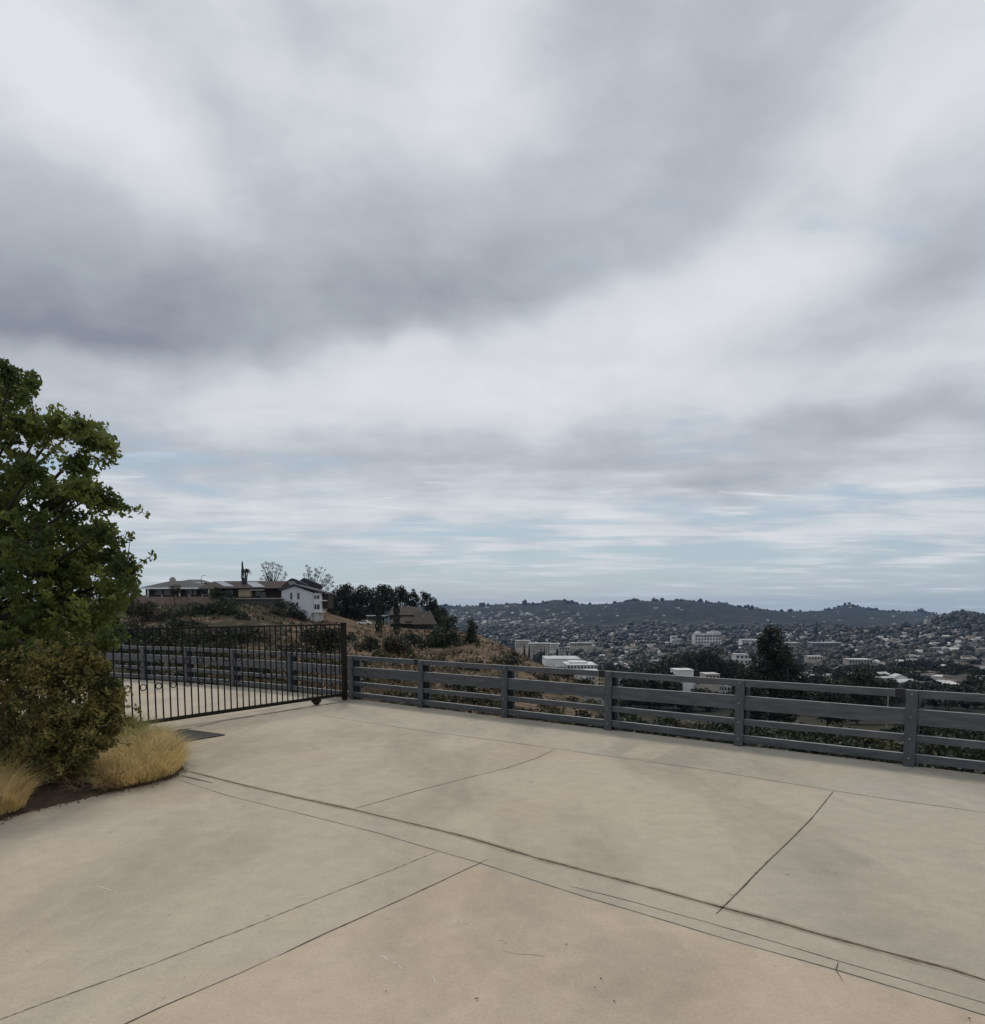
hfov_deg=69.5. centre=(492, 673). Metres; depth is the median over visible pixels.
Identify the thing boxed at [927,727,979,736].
bush
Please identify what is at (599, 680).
apartment block
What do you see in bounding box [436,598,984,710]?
wood
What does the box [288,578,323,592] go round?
blue roof house
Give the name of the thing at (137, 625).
bush
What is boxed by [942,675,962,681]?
valley house
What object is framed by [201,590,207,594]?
window
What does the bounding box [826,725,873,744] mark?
bush
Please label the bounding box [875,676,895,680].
valley house
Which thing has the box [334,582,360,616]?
pine tree
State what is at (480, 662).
bush
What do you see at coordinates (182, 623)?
bush
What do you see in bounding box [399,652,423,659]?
bush
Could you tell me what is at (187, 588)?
ranch house
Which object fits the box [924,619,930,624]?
tower house
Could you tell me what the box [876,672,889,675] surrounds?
valley house
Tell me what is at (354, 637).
bush
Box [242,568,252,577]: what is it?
palm tree
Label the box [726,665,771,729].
evergreen tree
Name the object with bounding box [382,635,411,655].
bush
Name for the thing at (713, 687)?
white building
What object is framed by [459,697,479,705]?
bush
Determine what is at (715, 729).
bush
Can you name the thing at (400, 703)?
bush
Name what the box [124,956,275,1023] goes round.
expansion joint
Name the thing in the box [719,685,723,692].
white building
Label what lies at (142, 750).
grass tuft
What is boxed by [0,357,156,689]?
broadleaf tree
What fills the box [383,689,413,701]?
bush
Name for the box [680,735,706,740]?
bush
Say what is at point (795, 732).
bush
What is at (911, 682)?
valley tree
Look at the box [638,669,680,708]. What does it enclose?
valley tree
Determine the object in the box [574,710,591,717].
bush
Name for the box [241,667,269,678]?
bush
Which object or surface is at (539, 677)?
bush
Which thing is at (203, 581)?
hip roof house
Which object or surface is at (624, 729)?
bush
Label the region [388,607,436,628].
brown hip house
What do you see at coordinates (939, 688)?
valley tree
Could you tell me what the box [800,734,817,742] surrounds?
bush
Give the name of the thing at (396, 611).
cypress tree
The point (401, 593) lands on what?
pine tree
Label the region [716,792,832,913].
expansion joint
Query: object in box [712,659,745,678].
evergreen tree
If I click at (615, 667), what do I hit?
valley tree
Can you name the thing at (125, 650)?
bush
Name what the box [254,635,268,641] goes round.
bush
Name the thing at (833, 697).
evergreen tree
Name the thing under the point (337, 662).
bush
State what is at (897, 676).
valley house
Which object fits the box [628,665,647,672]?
valley tree
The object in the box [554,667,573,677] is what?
bush
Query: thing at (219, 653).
bush
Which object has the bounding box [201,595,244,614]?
bush
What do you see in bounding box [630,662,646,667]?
valley tree
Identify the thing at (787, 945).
expansion joint
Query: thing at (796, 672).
evergreen tree
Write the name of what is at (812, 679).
valley tree
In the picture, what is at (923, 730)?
bush
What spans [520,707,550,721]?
bush
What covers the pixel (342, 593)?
pine tree
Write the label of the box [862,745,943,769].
bush
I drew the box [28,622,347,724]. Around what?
sliding gate
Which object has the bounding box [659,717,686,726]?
bush
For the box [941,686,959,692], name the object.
valley tree
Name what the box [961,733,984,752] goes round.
bush
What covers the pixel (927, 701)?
valley tree
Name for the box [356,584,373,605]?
pine tree
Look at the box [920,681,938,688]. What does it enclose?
valley tree
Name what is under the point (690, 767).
expansion joint
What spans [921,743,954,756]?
bush
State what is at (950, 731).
bush
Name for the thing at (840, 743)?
bush
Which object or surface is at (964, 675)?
valley house
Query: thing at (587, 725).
bush
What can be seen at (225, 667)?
bush
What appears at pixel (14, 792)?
grass tuft
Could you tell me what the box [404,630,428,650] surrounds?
bush
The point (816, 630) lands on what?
cypress tree
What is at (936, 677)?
valley house
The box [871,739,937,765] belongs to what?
bush
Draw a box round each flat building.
[738,639,758,644]
[784,642,799,646]
[807,642,842,647]
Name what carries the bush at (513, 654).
on the hillside
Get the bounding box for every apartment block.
[515,640,529,655]
[528,643,549,659]
[549,643,559,653]
[558,645,569,655]
[569,642,590,651]
[583,669,596,683]
[595,676,604,685]
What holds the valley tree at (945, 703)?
on the hillside
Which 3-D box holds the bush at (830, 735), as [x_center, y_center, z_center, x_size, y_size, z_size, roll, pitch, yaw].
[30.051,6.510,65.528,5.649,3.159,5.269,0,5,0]
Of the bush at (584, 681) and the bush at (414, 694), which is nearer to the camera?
the bush at (414, 694)
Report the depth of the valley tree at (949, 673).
554.13 m
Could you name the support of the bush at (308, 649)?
on the hillside
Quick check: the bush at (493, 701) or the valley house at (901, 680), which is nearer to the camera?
the bush at (493, 701)
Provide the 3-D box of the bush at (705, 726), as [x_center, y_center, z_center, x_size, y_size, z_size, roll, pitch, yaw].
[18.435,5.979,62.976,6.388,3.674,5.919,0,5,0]
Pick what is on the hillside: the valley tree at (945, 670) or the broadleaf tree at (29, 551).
the valley tree at (945, 670)
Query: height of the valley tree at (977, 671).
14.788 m
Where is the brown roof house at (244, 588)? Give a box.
[199,578,289,598]
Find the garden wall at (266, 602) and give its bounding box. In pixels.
[233,599,277,608]
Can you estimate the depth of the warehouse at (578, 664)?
642.87 m
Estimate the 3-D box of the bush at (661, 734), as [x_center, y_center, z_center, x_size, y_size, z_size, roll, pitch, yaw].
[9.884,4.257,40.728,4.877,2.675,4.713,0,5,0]
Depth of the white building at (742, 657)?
801.71 m
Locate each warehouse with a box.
[542,656,580,667]
[563,660,595,678]
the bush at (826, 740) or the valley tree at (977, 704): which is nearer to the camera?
the bush at (826, 740)
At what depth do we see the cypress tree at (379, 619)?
190.97 m
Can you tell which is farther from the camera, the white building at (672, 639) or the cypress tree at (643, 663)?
the white building at (672, 639)
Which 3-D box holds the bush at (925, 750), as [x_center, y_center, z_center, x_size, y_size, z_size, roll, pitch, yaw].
[19.591,4.213,32.785,3.780,2.076,2.582,0,5,0]
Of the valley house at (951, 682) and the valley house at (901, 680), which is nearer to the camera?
the valley house at (951, 682)
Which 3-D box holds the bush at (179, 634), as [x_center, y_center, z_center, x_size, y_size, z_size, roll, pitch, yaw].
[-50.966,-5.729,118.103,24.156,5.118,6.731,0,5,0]
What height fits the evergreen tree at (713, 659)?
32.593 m
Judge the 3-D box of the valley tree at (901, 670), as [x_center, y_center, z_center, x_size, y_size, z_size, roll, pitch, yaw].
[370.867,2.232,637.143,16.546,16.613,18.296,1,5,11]
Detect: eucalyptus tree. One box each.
[260,561,287,580]
[303,565,334,590]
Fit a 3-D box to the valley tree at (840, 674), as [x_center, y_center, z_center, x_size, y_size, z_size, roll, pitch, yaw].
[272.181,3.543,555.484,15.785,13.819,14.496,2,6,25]
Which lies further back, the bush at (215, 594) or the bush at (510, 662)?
the bush at (215, 594)
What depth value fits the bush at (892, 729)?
166.31 m
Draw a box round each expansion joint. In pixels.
[1,853,432,1018]
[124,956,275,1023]
[177,779,984,1015]
[184,776,212,782]
[187,771,984,981]
[278,859,486,955]
[325,715,979,811]
[358,750,552,807]
[575,887,984,1002]
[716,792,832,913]
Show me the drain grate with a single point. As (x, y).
(205, 735)
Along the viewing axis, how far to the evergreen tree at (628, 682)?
329.16 m
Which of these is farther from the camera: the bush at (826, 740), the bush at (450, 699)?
the bush at (450, 699)
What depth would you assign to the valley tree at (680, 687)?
374.41 m
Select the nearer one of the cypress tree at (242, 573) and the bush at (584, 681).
the bush at (584, 681)
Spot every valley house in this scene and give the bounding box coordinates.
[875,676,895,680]
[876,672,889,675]
[889,673,906,679]
[897,679,915,681]
[920,674,935,679]
[931,674,942,679]
[931,680,958,685]
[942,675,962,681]
[958,674,971,678]
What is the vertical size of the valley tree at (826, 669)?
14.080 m
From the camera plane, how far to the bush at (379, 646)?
129.75 m
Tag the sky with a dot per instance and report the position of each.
(462, 302)
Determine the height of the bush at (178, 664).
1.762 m
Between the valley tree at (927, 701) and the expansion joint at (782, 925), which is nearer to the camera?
the expansion joint at (782, 925)
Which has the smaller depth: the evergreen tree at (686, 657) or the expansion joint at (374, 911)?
the expansion joint at (374, 911)
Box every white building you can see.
[670,636,676,643]
[670,668,693,691]
[675,638,680,643]
[700,672,719,692]
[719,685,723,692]
[723,685,732,692]
[731,653,748,667]
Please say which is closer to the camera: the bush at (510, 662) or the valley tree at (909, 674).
the bush at (510, 662)
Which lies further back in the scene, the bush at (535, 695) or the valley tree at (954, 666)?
the valley tree at (954, 666)
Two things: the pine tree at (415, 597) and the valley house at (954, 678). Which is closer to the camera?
the pine tree at (415, 597)
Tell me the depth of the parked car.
214.63 m
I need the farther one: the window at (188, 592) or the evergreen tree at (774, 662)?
the window at (188, 592)
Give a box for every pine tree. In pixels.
[326,584,399,620]
[329,589,338,613]
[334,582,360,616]
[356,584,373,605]
[369,583,393,624]
[393,585,411,606]
[405,589,421,606]
[419,591,439,613]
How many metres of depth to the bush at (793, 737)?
38.84 m
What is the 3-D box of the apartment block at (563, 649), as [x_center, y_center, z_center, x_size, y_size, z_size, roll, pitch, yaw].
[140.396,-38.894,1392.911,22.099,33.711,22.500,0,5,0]
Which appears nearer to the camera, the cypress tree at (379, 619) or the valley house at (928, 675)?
the cypress tree at (379, 619)
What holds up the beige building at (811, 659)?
on the hillside
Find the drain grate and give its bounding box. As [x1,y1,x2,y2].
[166,729,224,742]
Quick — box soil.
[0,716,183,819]
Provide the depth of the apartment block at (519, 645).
1500.68 m
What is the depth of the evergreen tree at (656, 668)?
478.79 m
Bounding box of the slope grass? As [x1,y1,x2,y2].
[29,601,602,724]
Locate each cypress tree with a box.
[241,561,244,577]
[375,598,382,632]
[391,599,400,634]
[642,651,645,666]
[815,621,817,639]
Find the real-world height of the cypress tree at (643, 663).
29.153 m
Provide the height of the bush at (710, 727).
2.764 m
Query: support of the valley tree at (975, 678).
on the hillside
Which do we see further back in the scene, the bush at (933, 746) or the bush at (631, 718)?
the bush at (631, 718)
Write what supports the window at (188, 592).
in the ranch house at (187, 588)
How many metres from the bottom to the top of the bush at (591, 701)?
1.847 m
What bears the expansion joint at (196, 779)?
on the concrete pavement
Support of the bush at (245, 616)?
on the hillside
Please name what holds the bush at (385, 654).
on the hillside
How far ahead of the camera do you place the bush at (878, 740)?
65.06 m
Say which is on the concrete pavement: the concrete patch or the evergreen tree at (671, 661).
the concrete patch
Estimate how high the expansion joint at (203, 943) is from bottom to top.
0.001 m
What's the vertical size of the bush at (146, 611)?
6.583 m
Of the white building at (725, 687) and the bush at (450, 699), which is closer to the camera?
the bush at (450, 699)
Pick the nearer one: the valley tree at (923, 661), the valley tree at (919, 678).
the valley tree at (919, 678)
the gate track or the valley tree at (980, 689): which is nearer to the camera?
the gate track
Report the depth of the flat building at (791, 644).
1900.43 m
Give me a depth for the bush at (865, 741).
48.62 m
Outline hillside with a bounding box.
[25,595,984,741]
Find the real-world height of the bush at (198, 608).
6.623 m
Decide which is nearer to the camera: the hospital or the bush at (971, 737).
the bush at (971, 737)
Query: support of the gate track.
on the concrete pavement
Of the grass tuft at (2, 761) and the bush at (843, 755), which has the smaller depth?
the grass tuft at (2, 761)
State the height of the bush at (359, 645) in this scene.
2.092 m
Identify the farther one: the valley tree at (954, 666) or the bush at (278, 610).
the valley tree at (954, 666)
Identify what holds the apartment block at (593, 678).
on the hillside
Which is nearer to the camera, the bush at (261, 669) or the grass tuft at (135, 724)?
the grass tuft at (135, 724)
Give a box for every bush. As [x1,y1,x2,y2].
[111,649,135,653]
[118,623,256,643]
[123,598,166,621]
[123,634,240,654]
[124,669,160,679]
[126,661,160,669]
[127,621,144,627]
[149,645,177,655]
[150,606,175,620]
[165,655,196,665]
[166,671,203,680]
[167,617,191,627]
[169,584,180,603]
[170,602,214,617]
[173,638,190,644]
[187,619,201,626]
[198,652,218,657]
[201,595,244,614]
[207,586,231,599]
[207,652,228,657]
[214,666,243,670]
[234,610,250,619]
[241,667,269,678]
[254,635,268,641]
[268,607,289,617]
[274,599,306,620]
[278,644,300,651]
[298,623,352,650]
[298,645,319,658]
[299,610,307,621]
[300,657,323,662]
[310,659,336,664]
[314,642,333,652]
[327,659,347,665]
[348,634,358,640]
[351,641,366,649]
[361,635,378,651]
[361,661,371,665]
[365,644,383,651]
[372,649,390,657]
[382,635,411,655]
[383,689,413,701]
[391,702,417,706]
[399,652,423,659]
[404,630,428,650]
[408,691,417,696]
[429,655,441,660]
[432,694,457,702]
[448,684,477,692]
[455,659,476,670]
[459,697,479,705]
[467,660,490,671]
[479,699,496,705]
[483,699,500,706]
[491,657,506,664]
[504,656,520,665]
[507,650,518,656]
[515,690,532,696]
[515,690,541,697]
[515,706,534,717]
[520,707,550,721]
[534,706,564,714]
[535,674,551,680]
[536,704,551,709]
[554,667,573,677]
[566,696,579,701]
[573,715,620,730]
[574,678,594,684]
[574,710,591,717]
[582,696,624,706]
[582,698,602,704]
[600,714,650,733]
[618,713,643,731]
[621,715,648,723]
[635,718,691,737]
[639,722,681,737]
[649,716,686,725]
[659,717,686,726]
[677,720,725,737]
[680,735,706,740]
[685,725,733,743]
[687,727,717,741]
[706,715,753,731]
[716,726,767,742]
[727,743,770,748]
[749,726,771,735]
[749,729,821,748]
[751,732,821,754]
[764,719,800,736]
[769,722,844,740]
[793,735,851,756]
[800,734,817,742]
[803,725,852,744]
[818,738,846,744]
[821,740,887,761]
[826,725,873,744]
[834,734,861,743]
[835,737,880,748]
[859,737,885,745]
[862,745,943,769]
[869,740,929,766]
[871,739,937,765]
[879,726,901,732]
[892,724,934,735]
[894,741,957,770]
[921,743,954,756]
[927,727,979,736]
[927,744,949,750]
[928,728,975,739]
[940,728,983,737]
[943,746,984,772]
[952,729,979,738]
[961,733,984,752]
[968,734,984,739]
[973,770,984,774]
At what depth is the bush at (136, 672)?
56.18 m
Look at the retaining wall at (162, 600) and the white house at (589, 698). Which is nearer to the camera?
the white house at (589, 698)
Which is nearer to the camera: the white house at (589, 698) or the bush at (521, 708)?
the bush at (521, 708)
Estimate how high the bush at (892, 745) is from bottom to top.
2.533 m
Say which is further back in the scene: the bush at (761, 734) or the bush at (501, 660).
the bush at (501, 660)
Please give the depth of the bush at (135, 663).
66.47 m
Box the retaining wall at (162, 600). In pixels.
[134,595,217,605]
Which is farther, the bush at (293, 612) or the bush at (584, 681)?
the bush at (293, 612)
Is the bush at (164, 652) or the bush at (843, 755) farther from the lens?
the bush at (164, 652)
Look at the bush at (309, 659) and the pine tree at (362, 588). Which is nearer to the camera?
the bush at (309, 659)
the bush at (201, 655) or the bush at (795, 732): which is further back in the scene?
the bush at (201, 655)
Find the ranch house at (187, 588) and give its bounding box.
[138,577,223,596]
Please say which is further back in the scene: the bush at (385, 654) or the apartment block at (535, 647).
the apartment block at (535, 647)
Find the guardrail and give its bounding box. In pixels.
[101,645,984,770]
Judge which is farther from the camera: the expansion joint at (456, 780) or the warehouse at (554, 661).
the warehouse at (554, 661)
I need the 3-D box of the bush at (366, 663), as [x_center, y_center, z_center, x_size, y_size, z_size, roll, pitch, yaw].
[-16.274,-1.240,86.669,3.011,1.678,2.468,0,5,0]
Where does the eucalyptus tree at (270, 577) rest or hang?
on the hillside
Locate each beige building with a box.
[804,656,822,662]
[842,658,872,664]
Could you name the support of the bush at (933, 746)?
on the hillside
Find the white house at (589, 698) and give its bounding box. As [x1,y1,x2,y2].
[581,696,603,711]
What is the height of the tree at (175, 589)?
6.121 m
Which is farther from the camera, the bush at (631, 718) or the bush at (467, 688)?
the bush at (467, 688)
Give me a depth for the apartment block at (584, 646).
1601.05 m
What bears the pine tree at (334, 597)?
on the hillside
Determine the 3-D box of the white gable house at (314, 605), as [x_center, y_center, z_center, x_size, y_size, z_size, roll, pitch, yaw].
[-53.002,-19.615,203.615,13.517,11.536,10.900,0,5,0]
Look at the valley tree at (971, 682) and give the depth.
446.37 m
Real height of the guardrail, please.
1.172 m
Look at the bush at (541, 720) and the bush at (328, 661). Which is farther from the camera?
the bush at (328, 661)
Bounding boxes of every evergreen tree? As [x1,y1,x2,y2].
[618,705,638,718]
[619,678,648,707]
[643,662,669,674]
[650,654,691,672]
[677,651,700,669]
[690,646,726,676]
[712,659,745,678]
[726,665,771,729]
[745,621,795,728]
[766,656,813,722]
[807,675,863,725]
[841,666,896,723]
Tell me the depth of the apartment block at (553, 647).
1450.95 m
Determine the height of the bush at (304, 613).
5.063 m
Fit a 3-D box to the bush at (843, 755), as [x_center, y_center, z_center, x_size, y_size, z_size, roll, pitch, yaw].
[16.026,4.039,31.977,3.920,2.124,2.884,-1,5,-15]
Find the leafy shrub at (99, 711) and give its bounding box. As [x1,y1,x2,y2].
[0,631,141,786]
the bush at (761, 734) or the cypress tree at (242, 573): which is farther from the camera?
the cypress tree at (242, 573)
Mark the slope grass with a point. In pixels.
(380, 691)
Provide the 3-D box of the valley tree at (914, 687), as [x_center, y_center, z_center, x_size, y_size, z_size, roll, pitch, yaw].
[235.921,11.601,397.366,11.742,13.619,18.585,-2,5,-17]
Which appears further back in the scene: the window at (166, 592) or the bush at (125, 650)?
the window at (166, 592)
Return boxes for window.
[155,590,161,594]
[164,590,170,594]
[186,590,191,594]
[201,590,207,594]
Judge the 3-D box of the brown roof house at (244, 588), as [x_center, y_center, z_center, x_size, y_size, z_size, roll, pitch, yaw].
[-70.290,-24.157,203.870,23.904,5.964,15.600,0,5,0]
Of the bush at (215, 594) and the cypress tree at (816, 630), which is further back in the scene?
the cypress tree at (816, 630)
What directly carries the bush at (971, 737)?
on the hillside
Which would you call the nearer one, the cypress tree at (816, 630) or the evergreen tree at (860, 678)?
the evergreen tree at (860, 678)
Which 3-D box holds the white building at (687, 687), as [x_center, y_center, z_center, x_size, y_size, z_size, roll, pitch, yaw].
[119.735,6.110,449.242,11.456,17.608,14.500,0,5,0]
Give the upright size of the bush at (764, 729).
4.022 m
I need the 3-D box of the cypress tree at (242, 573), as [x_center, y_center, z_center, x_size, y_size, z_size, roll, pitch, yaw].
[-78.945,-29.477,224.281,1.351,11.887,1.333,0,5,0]
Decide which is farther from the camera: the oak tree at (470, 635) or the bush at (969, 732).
the oak tree at (470, 635)
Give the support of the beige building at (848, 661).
on the hillside
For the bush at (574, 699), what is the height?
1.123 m
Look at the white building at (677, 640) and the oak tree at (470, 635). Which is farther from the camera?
the white building at (677, 640)
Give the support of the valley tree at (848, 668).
on the hillside
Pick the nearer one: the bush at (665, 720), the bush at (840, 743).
the bush at (840, 743)
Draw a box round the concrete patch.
[619,744,679,759]
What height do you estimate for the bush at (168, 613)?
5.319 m
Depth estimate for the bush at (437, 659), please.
118.82 m
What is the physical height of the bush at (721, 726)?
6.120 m
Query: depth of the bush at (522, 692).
82.64 m
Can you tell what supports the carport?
on the hillside
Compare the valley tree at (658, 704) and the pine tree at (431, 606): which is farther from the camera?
the valley tree at (658, 704)
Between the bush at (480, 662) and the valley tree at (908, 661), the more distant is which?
the valley tree at (908, 661)
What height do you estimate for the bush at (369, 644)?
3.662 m
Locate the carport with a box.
[366,615,389,624]
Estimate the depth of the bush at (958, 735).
113.85 m
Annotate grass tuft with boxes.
[0,733,24,771]
[0,750,69,814]
[51,713,219,786]
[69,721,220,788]
[100,709,158,752]
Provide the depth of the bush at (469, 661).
109.50 m
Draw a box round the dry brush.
[33,760,127,791]
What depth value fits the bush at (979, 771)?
33.07 m
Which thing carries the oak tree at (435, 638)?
on the hillside
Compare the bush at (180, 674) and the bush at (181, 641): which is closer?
the bush at (180, 674)
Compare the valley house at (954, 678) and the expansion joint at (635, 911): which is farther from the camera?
the valley house at (954, 678)
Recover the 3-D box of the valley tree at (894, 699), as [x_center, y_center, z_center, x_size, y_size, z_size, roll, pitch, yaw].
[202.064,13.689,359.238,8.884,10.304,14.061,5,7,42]
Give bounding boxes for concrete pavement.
[0,677,984,1023]
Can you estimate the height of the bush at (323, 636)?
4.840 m
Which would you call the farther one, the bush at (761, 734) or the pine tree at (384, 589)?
the pine tree at (384, 589)
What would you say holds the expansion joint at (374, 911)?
on the concrete pavement
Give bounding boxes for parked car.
[356,620,371,624]
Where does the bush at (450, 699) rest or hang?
on the hillside
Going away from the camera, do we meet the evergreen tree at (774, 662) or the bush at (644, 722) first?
the bush at (644, 722)
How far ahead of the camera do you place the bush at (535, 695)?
83.16 m
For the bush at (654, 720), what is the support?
on the hillside
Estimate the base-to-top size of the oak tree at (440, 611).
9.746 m
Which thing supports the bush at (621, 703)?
on the hillside
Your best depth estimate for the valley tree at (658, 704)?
341.65 m
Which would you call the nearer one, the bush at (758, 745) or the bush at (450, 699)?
the bush at (758, 745)
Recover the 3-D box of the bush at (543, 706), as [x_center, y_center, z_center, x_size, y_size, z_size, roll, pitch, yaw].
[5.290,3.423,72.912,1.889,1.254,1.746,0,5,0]
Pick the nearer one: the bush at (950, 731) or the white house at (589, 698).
the white house at (589, 698)
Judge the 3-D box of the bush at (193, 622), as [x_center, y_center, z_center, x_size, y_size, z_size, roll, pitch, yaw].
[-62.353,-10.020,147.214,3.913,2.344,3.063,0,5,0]
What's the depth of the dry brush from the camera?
6.85 m
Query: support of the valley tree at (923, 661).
on the hillside
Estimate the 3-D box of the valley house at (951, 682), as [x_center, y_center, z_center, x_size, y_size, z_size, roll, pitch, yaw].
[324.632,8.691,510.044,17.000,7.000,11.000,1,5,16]
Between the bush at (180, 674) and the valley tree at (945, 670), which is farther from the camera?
the valley tree at (945, 670)
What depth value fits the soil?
6.71 m
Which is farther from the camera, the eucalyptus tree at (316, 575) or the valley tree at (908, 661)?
the valley tree at (908, 661)
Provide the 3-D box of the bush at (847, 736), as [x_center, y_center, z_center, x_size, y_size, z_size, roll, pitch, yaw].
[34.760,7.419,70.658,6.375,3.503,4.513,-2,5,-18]
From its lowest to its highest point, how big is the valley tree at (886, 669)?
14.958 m
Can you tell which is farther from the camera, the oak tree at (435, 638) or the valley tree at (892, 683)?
the valley tree at (892, 683)
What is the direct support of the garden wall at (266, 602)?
on the hillside
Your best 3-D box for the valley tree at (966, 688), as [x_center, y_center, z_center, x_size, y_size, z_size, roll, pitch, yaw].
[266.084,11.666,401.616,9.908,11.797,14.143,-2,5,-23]
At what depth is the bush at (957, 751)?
34.37 m
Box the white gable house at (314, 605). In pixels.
[278,584,334,621]
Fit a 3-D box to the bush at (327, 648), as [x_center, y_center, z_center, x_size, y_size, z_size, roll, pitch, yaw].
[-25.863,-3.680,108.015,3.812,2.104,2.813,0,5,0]
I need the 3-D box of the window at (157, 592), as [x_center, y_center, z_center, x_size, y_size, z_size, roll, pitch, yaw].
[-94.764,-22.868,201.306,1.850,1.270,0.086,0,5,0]
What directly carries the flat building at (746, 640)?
on the hillside
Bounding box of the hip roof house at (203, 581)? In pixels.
[184,580,210,583]
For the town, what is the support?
on the hillside
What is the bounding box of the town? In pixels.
[449,605,984,665]
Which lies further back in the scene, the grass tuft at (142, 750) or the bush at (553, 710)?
the bush at (553, 710)
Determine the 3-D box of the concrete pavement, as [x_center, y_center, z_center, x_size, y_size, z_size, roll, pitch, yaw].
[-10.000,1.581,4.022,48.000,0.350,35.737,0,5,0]
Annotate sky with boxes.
[0,0,984,613]
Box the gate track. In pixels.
[187,702,340,728]
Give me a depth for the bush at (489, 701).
61.16 m
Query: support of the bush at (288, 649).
on the hillside
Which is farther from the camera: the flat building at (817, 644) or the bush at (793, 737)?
the flat building at (817, 644)
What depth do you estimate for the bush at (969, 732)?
124.76 m
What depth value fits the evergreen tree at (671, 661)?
496.17 m
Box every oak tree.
[425,613,465,647]
[432,607,448,626]
[464,618,479,642]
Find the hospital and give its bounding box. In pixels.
[692,631,720,645]
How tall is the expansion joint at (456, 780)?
0.001 m
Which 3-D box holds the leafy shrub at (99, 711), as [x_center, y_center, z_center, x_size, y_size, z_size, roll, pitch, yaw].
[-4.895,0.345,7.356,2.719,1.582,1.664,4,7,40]
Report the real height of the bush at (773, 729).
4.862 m
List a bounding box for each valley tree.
[609,664,626,670]
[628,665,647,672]
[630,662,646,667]
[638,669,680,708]
[646,673,682,690]
[651,702,668,709]
[681,705,693,711]
[691,687,710,692]
[806,674,827,683]
[818,667,830,672]
[830,669,849,679]
[841,667,855,670]
[876,667,890,670]
[883,678,898,687]
[889,696,902,706]
[894,666,915,673]
[901,682,927,690]
[902,670,916,678]
[903,659,916,664]
[904,679,920,685]
[908,675,925,680]
[913,658,930,665]
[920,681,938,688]
[925,699,940,707]
[929,687,945,691]
[936,699,960,709]
[937,668,953,672]
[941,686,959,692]
[942,671,957,674]
[945,663,962,669]
[948,683,974,692]
[959,679,977,687]
[963,674,984,684]
[964,668,984,674]
[970,701,984,708]
[973,685,984,692]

